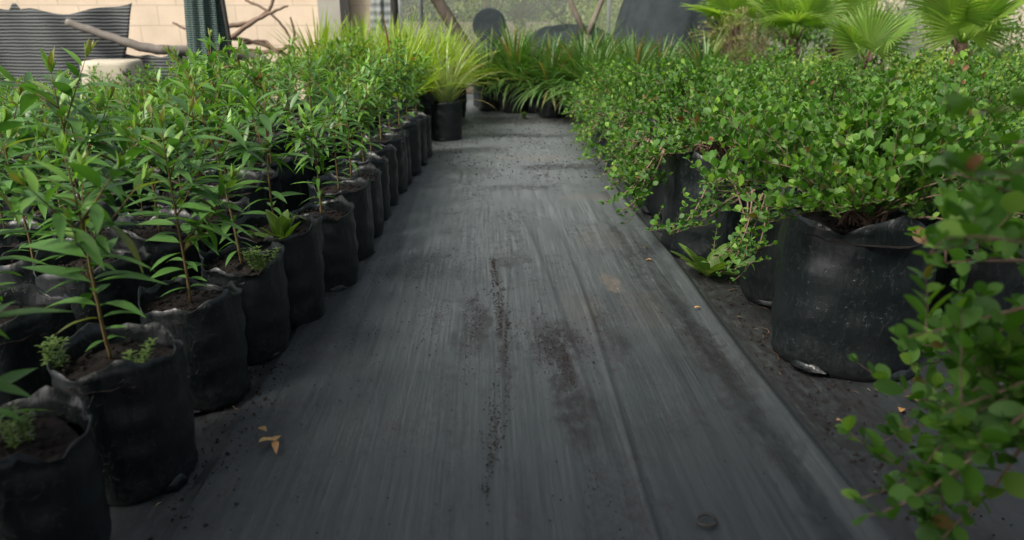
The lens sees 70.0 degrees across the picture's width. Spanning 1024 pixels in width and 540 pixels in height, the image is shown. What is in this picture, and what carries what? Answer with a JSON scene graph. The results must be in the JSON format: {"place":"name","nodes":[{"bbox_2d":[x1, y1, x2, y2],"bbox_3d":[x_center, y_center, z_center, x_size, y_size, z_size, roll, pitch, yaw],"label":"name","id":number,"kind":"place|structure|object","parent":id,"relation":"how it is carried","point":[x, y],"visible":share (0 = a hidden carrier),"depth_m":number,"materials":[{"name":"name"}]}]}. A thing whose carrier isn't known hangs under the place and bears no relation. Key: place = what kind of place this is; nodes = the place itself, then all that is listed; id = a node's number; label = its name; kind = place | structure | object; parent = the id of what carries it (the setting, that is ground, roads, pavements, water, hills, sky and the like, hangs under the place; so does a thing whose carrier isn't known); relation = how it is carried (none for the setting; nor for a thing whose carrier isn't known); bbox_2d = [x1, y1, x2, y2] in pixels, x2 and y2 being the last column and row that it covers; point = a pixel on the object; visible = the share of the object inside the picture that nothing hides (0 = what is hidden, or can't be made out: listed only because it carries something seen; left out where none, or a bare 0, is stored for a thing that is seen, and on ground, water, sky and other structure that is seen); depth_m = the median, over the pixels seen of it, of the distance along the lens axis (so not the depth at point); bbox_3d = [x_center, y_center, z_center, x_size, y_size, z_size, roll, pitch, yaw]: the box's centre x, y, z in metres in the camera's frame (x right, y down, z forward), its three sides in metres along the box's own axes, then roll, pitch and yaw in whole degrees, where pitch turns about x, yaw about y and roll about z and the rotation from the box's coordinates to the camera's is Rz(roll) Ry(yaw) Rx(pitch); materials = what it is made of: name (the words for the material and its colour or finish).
{"place":"outdoors","nodes":[
{"label":"outdoors","id":0,"kind":"place"},
{"bbox_2d":[403,0,847,21],"label":"sky","id":1,"kind":"structure","parent":0,"point":[407,2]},
{"bbox_2d":[403,22,886,93],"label":"ground","id":2,"kind":"structure","parent":0,"point":[469,89],"depth_m":62.31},
{"bbox_2d":[0,0,369,100],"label":"block wall","id":3,"kind":"structure","parent":2,"relation":"on","point":[151,21],"depth_m":8.02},
{"bbox_2d":[402,0,539,48],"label":"bushy tree","id":4,"kind":"object","parent":2,"relation":"on","point":[487,4],"visible":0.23,"depth_m":12.64,"materials":[{"name":"green plant"}]},
{"bbox_2d":[462,0,563,44],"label":"bushy tree","id":5,"kind":"object","parent":2,"relation":"on","point":[523,10],"visible":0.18,"depth_m":16.00,"materials":[{"name":"green plant"}]},
{"bbox_2d":[503,0,621,42],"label":"bushy tree","id":6,"kind":"object","parent":2,"relation":"on","point":[558,16],"visible":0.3,"depth_m":11.60,"materials":[{"name":"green plant"}]},
{"bbox_2d":[109,94,1023,539],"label":"ground cloth","id":7,"kind":"object","parent":2,"relation":"on","point":[439,168],"visible":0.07,"depth_m":1.90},
{"bbox_2d":[0,120,43,256],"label":"potted sapling","id":8,"kind":"object","parent":7,"relation":"on","point":[9,242],"visible":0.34,"depth_m":2.27,"materials":[{"name":"plant"}]},
{"bbox_2d":[0,102,75,405],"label":"potted sapling","id":9,"kind":"object","parent":7,"relation":"on","point":[25,335],"visible":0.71,"depth_m":1.53,"materials":[{"name":"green plant"}]},
{"bbox_2d":[0,82,75,287],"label":"potted sapling","id":10,"kind":"object","parent":7,"relation":"on","point":[17,265],"visible":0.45,"depth_m":1.90,"materials":[{"name":"green plant"}]},
{"bbox_2d":[2,81,98,239],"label":"potted sapling","id":11,"kind":"object","parent":7,"relation":"on","point":[40,215],"visible":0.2,"depth_m":2.44,"materials":[{"name":"plant"}]},
{"bbox_2d":[0,287,111,539],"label":"potted sapling","id":12,"kind":"object","parent":7,"relation":"on","point":[52,483],"visible":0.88,"depth_m":1.14,"materials":[{"name":"plastic"}]},
{"bbox_2d":[0,403,36,448],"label":"weed","id":13,"kind":"object","parent":12,"relation":"in","point":[22,429],"visible":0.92,"depth_m":1.14,"materials":[{"name":"green plant"}]},
{"bbox_2d":[7,69,130,243],"bbox_3d":[-1.299,-0.223,2.231,0.251,0.762,0.259,3,19,10],"label":"potted sapling","id":14,"kind":"object","parent":7,"relation":"on","point":[84,146],"visible":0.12,"depth_m":2.17,"materials":[{"name":"plant"}]},
{"bbox_2d":[0,37,161,331],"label":"potted sapling","id":15,"kind":"object","parent":7,"relation":"on","point":[125,289],"visible":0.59,"depth_m":1.79,"materials":[{"name":"green plant"}]},
{"bbox_2d":[2,129,197,506],"bbox_3d":[-0.778,0.087,1.414,0.283,0.714,0.259,-8,21,-22],"label":"potted sapling","id":16,"kind":"object","parent":7,"relation":"on","point":[142,427],"visible":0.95,"depth_m":1.39,"materials":[{"name":"plastic"}]},
{"bbox_2d":[35,334,69,370],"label":"weed","id":17,"kind":"object","parent":16,"relation":"in","point":[49,356],"visible":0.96,"depth_m":1.39,"materials":[{"name":"green plant"}]},
{"bbox_2d":[70,81,146,221],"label":"potted sapling","id":18,"kind":"object","parent":7,"relation":"on","point":[108,209],"visible":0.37,"depth_m":2.81,"materials":[{"name":"plant"}]},
{"bbox_2d":[80,59,145,111],"bbox_3d":[-3.095,-1.370,5.739,0.430,0.535,0.430,-4,19,-10],"label":"storage tub","id":19,"kind":"object","parent":7,"relation":"on","point":[115,65],"visible":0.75,"depth_m":5.51,"materials":[{"name":"beige plastic"}]},
{"bbox_2d":[0,3,240,110],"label":"net drape","id":20,"kind":"object","parent":7,"relation":"on","point":[26,34],"visible":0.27,"depth_m":6.19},
{"bbox_2d":[103,120,175,221],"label":"potted sapling","id":21,"kind":"object","parent":7,"relation":"on","point":[138,217],"visible":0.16,"depth_m":2.56,"materials":[{"name":"green plant"}]},
{"bbox_2d":[111,83,167,205],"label":"potted sapling","id":22,"kind":"object","parent":7,"relation":"on","point":[128,107],"visible":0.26,"depth_m":3.07,"materials":[{"name":"green plant"}]},
{"bbox_2d":[105,84,206,284],"bbox_3d":[-1.041,-0.174,2.152,0.302,0.722,0.268,-4,20,-12],"label":"potted sapling","id":23,"kind":"object","parent":7,"relation":"on","point":[138,235],"visible":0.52,"depth_m":2.10,"materials":[{"name":"plant"}]},
{"bbox_2d":[133,65,200,205],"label":"potted sapling","id":24,"kind":"object","parent":7,"relation":"on","point":[159,191],"visible":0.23,"depth_m":2.79,"materials":[{"name":"plant"}]},
{"bbox_2d":[101,95,252,413],"bbox_3d":[-0.750,-0.038,1.735,0.322,0.738,0.232,-13,23,-33],"label":"potted sapling","id":25,"kind":"object","parent":7,"relation":"on","point":[205,323],"visible":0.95,"depth_m":1.71,"materials":[{"name":"plant"}]},
{"bbox_2d":[65,19,299,101],"bbox_3d":[-2.747,-1.824,6.287,1.864,1.180,0.316,-7,20,-20],"label":"dead branch","id":26,"kind":"object","parent":7,"relation":"on","point":[132,43],"visible":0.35,"depth_m":6.04,"materials":[{"name":"wood"}]},
{"bbox_2d":[145,60,224,180],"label":"potted sapling","id":27,"kind":"object","parent":7,"relation":"on","point":[207,173],"visible":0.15,"depth_m":3.04,"materials":[{"name":"green plant"}]},
{"bbox_2d":[150,44,250,251],"bbox_3d":[-1.012,-0.306,2.383,0.284,0.824,0.279,-2,19,-6],"label":"potted sapling","id":28,"kind":"object","parent":7,"relation":"on","point":[243,203],"visible":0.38,"depth_m":2.34,"materials":[{"name":"plant"}]},
{"bbox_2d":[184,0,239,108],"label":"hanging net","id":29,"kind":"object","parent":7,"relation":"on","point":[202,17],"visible":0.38,"depth_m":5.74,"materials":[{"name":"fabric"}]},
{"bbox_2d":[161,28,268,214],"bbox_3d":[-1.065,-0.443,2.709,0.322,0.865,0.299,17,25,40],"label":"potted sapling","id":30,"kind":"object","parent":7,"relation":"on","point":[251,194],"visible":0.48,"depth_m":2.63,"materials":[{"name":"plant"}]},
{"bbox_2d":[144,67,289,365],"bbox_3d":[-0.763,-0.133,1.943,0.253,0.783,0.297,16,25,39],"label":"potted sapling","id":31,"kind":"object","parent":7,"relation":"on","point":[265,304],"visible":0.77,"depth_m":1.96,"materials":[{"name":"plant"}]},
{"bbox_2d":[172,0,307,85],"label":"dead branch","id":32,"kind":"object","parent":7,"relation":"on","point":[244,25],"visible":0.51,"depth_m":6.90,"materials":[{"name":"wood"}]},
{"bbox_2d":[206,69,285,216],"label":"potted sapling","id":33,"kind":"object","parent":7,"relation":"on","point":[275,183],"visible":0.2,"depth_m":3.00,"materials":[{"name":"plant"}]},
{"bbox_2d":[190,76,324,329],"bbox_3d":[-0.721,-0.204,2.196,0.309,0.753,0.290,4,19,11],"label":"potted sapling","id":34,"kind":"object","parent":7,"relation":"on","point":[304,263],"visible":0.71,"depth_m":2.17,"materials":[{"name":"plant"}]},
{"bbox_2d":[249,209,300,239],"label":"weed","id":35,"kind":"object","parent":34,"relation":"in","point":[280,226],"visible":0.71,"depth_m":2.13,"materials":[{"name":"green plant"}]},
{"bbox_2d":[220,42,302,212],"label":"potted sapling","id":36,"kind":"object","parent":7,"relation":"on","point":[288,177],"visible":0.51,"depth_m":3.21,"materials":[{"name":"plant"}]},
{"bbox_2d":[264,54,302,150],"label":"potted sapling","id":37,"kind":"object","parent":7,"relation":"on","point":[282,126],"visible":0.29,"depth_m":4.45,"materials":[{"name":"green plant"}]},
{"bbox_2d":[256,55,317,206],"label":"potted sapling","id":38,"kind":"object","parent":7,"relation":"on","point":[308,174],"visible":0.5,"depth_m":3.50,"materials":[{"name":"plant"}]},
{"bbox_2d":[281,44,335,175],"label":"potted sapling","id":39,"kind":"object","parent":7,"relation":"on","point":[327,162],"visible":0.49,"depth_m":3.85,"materials":[{"name":"plant"}]},
{"bbox_2d":[256,7,369,108],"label":"potted strappy plant","id":40,"kind":"object","parent":7,"relation":"on","point":[324,35],"visible":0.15,"depth_m":6.08,"materials":[{"name":"green plant"}]},
{"bbox_2d":[309,37,358,144],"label":"potted sapling","id":41,"kind":"object","parent":7,"relation":"on","point":[339,57],"visible":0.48,"depth_m":4.59,"materials":[{"name":"plant"}]},
{"bbox_2d":[331,23,376,134],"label":"potted sapling","id":42,"kind":"object","parent":7,"relation":"on","point":[355,48],"visible":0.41,"depth_m":5.15,"materials":[{"name":"plant"}]},
{"bbox_2d":[366,51,411,184],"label":"potted sapling","id":43,"kind":"object","parent":7,"relation":"on","point":[390,100],"visible":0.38,"depth_m":4.04,"materials":[{"name":"plant"}]},
{"bbox_2d":[390,0,399,37],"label":"steel pole","id":44,"kind":"object","parent":7,"relation":"on","point":[394,9],"depth_m":7.48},
{"bbox_2d":[370,0,390,50],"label":"hanging net","id":45,"kind":"object","parent":44,"relation":"hanging from","point":[379,7],"visible":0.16,"depth_m":7.56,"materials":[{"name":"fabric"}]},
{"bbox_2d":[375,33,424,175],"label":"potted sapling","id":46,"kind":"object","parent":7,"relation":"on","point":[412,128],"visible":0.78,"depth_m":4.29,"materials":[{"name":"plant"}]},
{"bbox_2d":[328,8,482,118],"bbox_3d":[-0.820,-1.417,5.332,1.280,0.989,1.240,-1,19,-4],"label":"potted strappy plant","id":47,"kind":"object","parent":7,"relation":"on","point":[404,55],"visible":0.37,"depth_m":5.30,"materials":[{"name":"green plant"}]},
{"bbox_2d":[388,60,427,165],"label":"potted sapling","id":48,"kind":"object","parent":7,"relation":"on","point":[423,138],"visible":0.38,"depth_m":4.60,"materials":[{"name":"plant"}]},
{"bbox_2d":[399,50,435,157],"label":"potted sapling","id":49,"kind":"object","parent":7,"relation":"on","point":[419,114],"visible":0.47,"depth_m":4.83,"materials":[{"name":"plant"}]},
{"bbox_2d":[366,14,492,132],"bbox_3d":[-0.698,-1.593,5.902,1.244,0.954,1.245,-16,25,-38],"label":"potted strappy plant","id":50,"kind":"object","parent":7,"relation":"on","point":[426,100],"visible":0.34,"depth_m":5.88,"materials":[{"name":"green plant"}]},
{"bbox_2d":[396,15,505,100],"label":"potted strappy plant","id":51,"kind":"object","parent":7,"relation":"on","point":[455,52],"visible":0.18,"depth_m":6.32,"materials":[{"name":"green plant"}]},
{"bbox_2d":[431,0,473,83],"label":"leaning tree","id":52,"kind":"object","parent":7,"relation":"on","point":[442,8],"visible":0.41,"depth_m":7.78,"materials":[{"name":"brown plant"}]},
{"bbox_2d":[404,27,510,140],"bbox_3d":[-0.524,-1.442,5.549,0.832,0.898,0.990,15,24,37],"label":"plant","id":53,"kind":"object","parent":7,"relation":"on","point":[446,119],"visible":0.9,"depth_m":5.54,"materials":[{"name":"green plant"}]},
{"bbox_2d":[473,42,502,107],"bbox_3d":[-0.240,-2.105,7.809,0.354,0.709,0.631,-1,19,-2],"label":"covered pile","id":54,"kind":"object","parent":7,"relation":"on","point":[476,101],"visible":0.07,"depth_m":7.67,"materials":[{"name":"black fabric"}]},
{"bbox_2d":[473,8,505,41],"bbox_3d":[-0.233,-2.536,7.572,0.340,0.339,0.282,0,19,1],"label":"plastic drum","id":55,"kind":"object","parent":54,"relation":"on","point":[485,18],"visible":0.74,"depth_m":7.43,"materials":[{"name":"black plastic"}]},
{"bbox_2d":[459,29,523,110],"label":"potted strappy plant","id":56,"kind":"object","parent":7,"relation":"on","point":[493,99],"visible":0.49,"depth_m":7.33,"materials":[{"name":"green plant"}]},
{"bbox_2d":[464,18,561,112],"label":"potted strappy plant","id":57,"kind":"object","parent":7,"relation":"on","point":[507,106],"visible":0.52,"depth_m":7.06,"materials":[{"name":"green plant"}]},
{"bbox_2d":[160,183,896,539],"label":"path mat","id":58,"kind":"object","parent":7,"relation":"on","point":[680,435],"visible":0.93,"depth_m":1.74,"materials":[{"name":"fabric"}]},
{"bbox_2d":[272,85,358,291],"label":"potted sapling","id":59,"kind":"object","parent":58,"relation":"on","point":[340,248],"visible":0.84,"depth_m":2.46,"materials":[{"name":"plant"}]},
{"bbox_2d":[297,69,375,261],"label":"potted sapling","id":60,"kind":"object","parent":58,"relation":"on","point":[356,192],"visible":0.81,"depth_m":2.75,"materials":[{"name":"plant"}]},
{"bbox_2d":[316,53,383,237],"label":"potted sapling","id":61,"kind":"object","parent":58,"relation":"on","point":[371,171],"visible":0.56,"depth_m":3.05,"materials":[{"name":"plant"}]},
{"bbox_2d":[337,76,391,220],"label":"potted sapling","id":62,"kind":"object","parent":58,"relation":"on","point":[378,161],"visible":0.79,"depth_m":3.29,"materials":[{"name":"plant"}]},
{"bbox_2d":[330,52,398,205],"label":"potted sapling","id":63,"kind":"object","parent":58,"relation":"on","point":[388,151],"visible":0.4,"depth_m":3.53,"materials":[{"name":"plant"}]},
{"bbox_2d":[357,43,407,193],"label":"potted sapling","id":64,"kind":"object","parent":58,"relation":"on","point":[397,141],"visible":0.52,"depth_m":3.80,"materials":[{"name":"plant"}]},
{"bbox_2d":[488,28,568,112],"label":"potted strappy plant","id":65,"kind":"object","parent":7,"relation":"on","point":[532,108],"visible":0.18,"depth_m":7.06,"materials":[{"name":"green plant"}]},
{"bbox_2d":[500,30,583,117],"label":"potted strappy plant","id":66,"kind":"object","parent":7,"relation":"on","point":[546,111],"visible":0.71,"depth_m":6.76,"materials":[{"name":"green plant"}]},
{"bbox_2d":[522,17,627,117],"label":"potted strappy plant","id":67,"kind":"object","parent":7,"relation":"on","point":[582,42],"visible":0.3,"depth_m":6.63,"materials":[{"name":"green plant"}]},
{"bbox_2d":[148,119,1011,539],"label":"soil crumbs","id":68,"kind":"object","parent":7,"relation":"on","point":[492,263],"visible":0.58,"depth_m":2.01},
{"bbox_2d":[542,35,650,110],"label":"potted strappy plant","id":69,"kind":"object","parent":7,"relation":"on","point":[592,58],"visible":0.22,"depth_m":6.35,"materials":[{"name":"green plant"}]},
{"bbox_2d":[561,56,643,139],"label":"potted shrub","id":70,"kind":"object","parent":7,"relation":"on","point":[599,79],"visible":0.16,"depth_m":5.45,"materials":[{"name":"green plant"}]},
{"bbox_2d":[560,66,656,155],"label":"potted shrub","id":71,"kind":"object","parent":7,"relation":"on","point":[598,134],"visible":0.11,"depth_m":4.97,"materials":[{"name":"green plant"}]},
{"bbox_2d":[568,59,669,170],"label":"potted shrub","id":72,"kind":"object","parent":7,"relation":"on","point":[625,78],"visible":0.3,"depth_m":4.41,"materials":[{"name":"green plant"}]},
{"bbox_2d":[567,25,686,86],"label":"potted strappy plant","id":73,"kind":"object","parent":7,"relation":"on","point":[641,56],"visible":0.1,"depth_m":6.20,"materials":[{"name":"green plant"}]},
{"bbox_2d":[575,62,731,188],"bbox_3d":[0.754,-0.767,3.934,0.925,0.678,0.845,17,25,40],"label":"potted shrub","id":74,"kind":"object","parent":7,"relation":"on","point":[594,110],"visible":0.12,"depth_m":3.93,"materials":[{"name":"green plant"}]},
{"bbox_2d":[577,49,804,218],"bbox_3d":[0.840,-0.645,3.454,0.997,0.766,0.842,-1,19,-4],"label":"potted shrub","id":75,"kind":"object","parent":7,"relation":"on","point":[653,203],"visible":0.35,"depth_m":3.36,"materials":[{"name":"green plant"}]},
{"bbox_2d":[670,243,738,275],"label":"weed","id":76,"kind":"object","parent":7,"relation":"on","point":[708,268],"visible":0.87,"depth_m":2.64,"materials":[{"name":"green plant"}]},
{"bbox_2d":[583,69,838,263],"bbox_3d":[0.723,-0.405,2.827,0.896,0.719,0.980,-11,22,-29],"label":"potted shrub","id":77,"kind":"object","parent":7,"relation":"on","point":[678,173],"visible":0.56,"depth_m":2.76,"materials":[{"name":"green plant"}]},
{"bbox_2d":[664,23,761,72],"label":"potted strappy plant","id":78,"kind":"object","parent":7,"relation":"on","point":[698,57],"visible":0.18,"depth_m":6.53,"materials":[{"name":"green plant"}]},
{"bbox_2d":[681,0,763,62],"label":"potted fan palm","id":79,"kind":"object","parent":7,"relation":"on","point":[713,8],"visible":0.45,"depth_m":6.92,"materials":[{"name":"plant"}]},
{"bbox_2d":[705,55,783,103],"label":"potted shrub","id":80,"kind":"object","parent":7,"relation":"on","point":[749,81],"visible":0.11,"depth_m":3.86,"materials":[{"name":"green plant"}]},
{"bbox_2d":[689,7,808,67],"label":"potted dry shrub","id":81,"kind":"object","parent":7,"relation":"on","point":[742,36],"visible":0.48,"depth_m":6.75,"materials":[{"name":"green plant"}]},
{"bbox_2d":[742,63,832,123],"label":"potted shrub","id":82,"kind":"object","parent":7,"relation":"on","point":[805,88],"visible":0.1,"depth_m":3.42,"materials":[{"name":"green plant"}]},
{"bbox_2d":[645,87,952,306],"bbox_3d":[0.955,-0.249,2.421,0.901,0.693,0.761,-5,20,-15],"label":"potted shrub","id":83,"kind":"object","parent":7,"relation":"on","point":[757,249],"visible":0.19,"depth_m":2.33,"materials":[{"name":"green plant"}]},
{"bbox_2d":[746,0,856,59],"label":"potted fan palm","id":84,"kind":"object","parent":7,"relation":"on","point":[782,14],"visible":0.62,"depth_m":6.12,"materials":[{"name":"plant"}]},
{"bbox_2d":[775,22,881,70],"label":"background shrub","id":85,"kind":"object","parent":7,"relation":"on","point":[816,40],"visible":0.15,"depth_m":7.91,"materials":[{"name":"green plant"}]},
{"bbox_2d":[773,56,914,116],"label":"potted shrub","id":86,"kind":"object","parent":7,"relation":"on","point":[839,88],"visible":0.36,"depth_m":3.83,"materials":[{"name":"green plant"}]},
{"bbox_2d":[821,0,901,81],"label":"potted fan palm","id":87,"kind":"object","parent":7,"relation":"on","point":[851,4],"visible":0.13,"depth_m":6.47,"materials":[{"name":"plant"}]},
{"bbox_2d":[702,50,1023,381],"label":"potted shrub","id":88,"kind":"object","parent":7,"relation":"on","point":[844,281],"visible":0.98,"depth_m":1.83,"materials":[{"name":"green plant"}]},
{"bbox_2d":[823,0,923,74],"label":"potted fan palm","id":89,"kind":"object","parent":7,"relation":"on","point":[867,32],"visible":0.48,"depth_m":5.06,"materials":[{"name":"plant"}]},
{"bbox_2d":[853,45,946,80],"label":"potted shrub","id":90,"kind":"object","parent":7,"relation":"on","point":[915,61],"visible":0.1,"depth_m":4.79,"materials":[{"name":"green plant"}]},
{"bbox_2d":[842,50,968,102],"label":"potted shrub","id":91,"kind":"object","parent":7,"relation":"on","point":[880,74],"visible":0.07,"depth_m":4.31,"materials":[{"name":"green plant"}]},
{"bbox_2d":[835,86,1023,539],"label":"potted shrub","id":92,"kind":"object","parent":7,"relation":"on","point":[980,356],"visible":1,"depth_m":0.97,"materials":[{"name":"green plant"}]},
{"bbox_2d":[836,64,1023,145],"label":"potted shrub","id":93,"kind":"object","parent":7,"relation":"on","point":[984,93],"visible":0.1,"depth_m":2.94,"materials":[{"name":"green plant"}]},
{"bbox_2d":[902,53,1020,117],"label":"potted shrub","id":94,"kind":"object","parent":7,"relation":"on","point":[964,82],"visible":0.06,"depth_m":3.42,"materials":[{"name":"green plant"}]},
{"bbox_2d":[901,139,1023,336],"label":"potted shrub","id":95,"kind":"object","parent":7,"relation":"on","point":[1009,276],"visible":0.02,"depth_m":2.07,"materials":[{"name":"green plant"}]},
{"bbox_2d":[903,0,1023,62],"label":"potted fan palm","id":96,"kind":"object","parent":7,"relation":"on","point":[977,21],"visible":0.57,"depth_m":5.73,"materials":[{"name":"plant"}]},
{"bbox_2d":[918,20,1010,64],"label":"background shrub","id":97,"kind":"object","parent":7,"relation":"on","point":[971,46],"visible":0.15,"depth_m":8.00,"materials":[{"name":"green plant"}]},
{"bbox_2d":[955,101,1023,185],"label":"potted shrub","id":98,"kind":"object","parent":7,"relation":"on","point":[1012,123],"visible":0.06,"depth_m":2.63,"materials":[{"name":"green plant"}]},
{"bbox_2d":[987,5,1023,63],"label":"background shrub","id":99,"kind":"object","parent":7,"relation":"on","point":[1011,49],"visible":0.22,"depth_m":8.36,"materials":[{"name":"green plant"}]},
{"bbox_2d":[526,24,611,52],"bbox_3d":[0.696,-2.575,8.963,1.410,0.844,0.923,-1,19,-2],"label":"covered pile","id":100,"kind":"object","parent":2,"relation":"on","point":[541,32],"visible":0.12,"depth_m":8.71,"materials":[{"name":"black fabric"}]},
{"bbox_2d":[613,0,719,61],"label":"covered pile","id":101,"kind":"object","parent":2,"relation":"on","point":[664,18],"visible":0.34,"depth_m":7.97,"materials":[{"name":"black fabric"}]},
{"bbox_2d":[877,0,934,59],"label":"bushy tree","id":102,"kind":"object","parent":2,"relation":"on","point":[907,6],"visible":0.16,"depth_m":12.38,"materials":[{"name":"green plant"}]},
{"bbox_2d":[859,0,1023,69],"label":"pale building","id":103,"kind":"structure","parent":2,"relation":"on","point":[939,48],"depth_m":12.56,"materials":[{"name":"metal"}]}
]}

